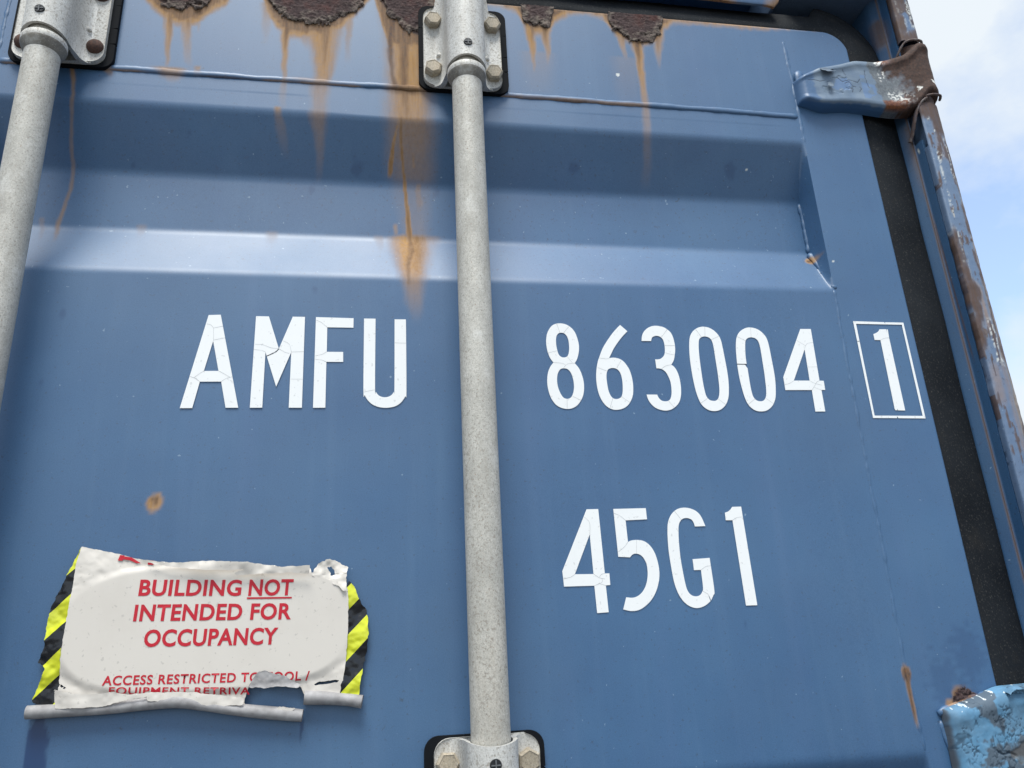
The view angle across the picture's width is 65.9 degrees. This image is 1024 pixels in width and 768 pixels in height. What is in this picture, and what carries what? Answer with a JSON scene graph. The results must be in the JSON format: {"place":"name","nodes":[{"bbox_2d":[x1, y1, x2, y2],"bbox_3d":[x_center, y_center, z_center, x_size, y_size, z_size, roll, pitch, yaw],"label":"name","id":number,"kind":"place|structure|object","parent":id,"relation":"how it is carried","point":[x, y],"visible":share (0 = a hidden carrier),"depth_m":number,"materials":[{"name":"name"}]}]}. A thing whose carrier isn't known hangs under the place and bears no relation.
{"place":"outdoors","nodes":[
{"label":"outdoors","id":0,"kind":"place"},
{"bbox_2d":[0,0,1023,767],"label":"shipping container","id":1,"kind":"object","parent":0,"point":[588,382],"visible":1,"depth_m":0.84,"materials":[{"name":"blue metal"}]},
{"bbox_2d":[24,547,368,721],"bbox_3d":[-0.271,0.221,0.704,0.283,0.158,0.018,0,-20,-9],"label":"warning sticker","id":2,"kind":"object","parent":1,"relation":"attached to","point":[126,632],"visible":1,"depth_m":0.70,"materials":[{"name":"white paper"}]},
{"bbox_2d":[0,0,995,767],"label":"door panel","id":3,"kind":"structure","parent":1,"relation":"in","point":[731,535],"depth_m":0.84,"materials":[{"name":"blue metal"}]},
{"bbox_2d":[908,0,1023,423],"label":"sky","id":4,"kind":"structure","parent":0,"point":[975,48],"materials":[{"name":"blue"}]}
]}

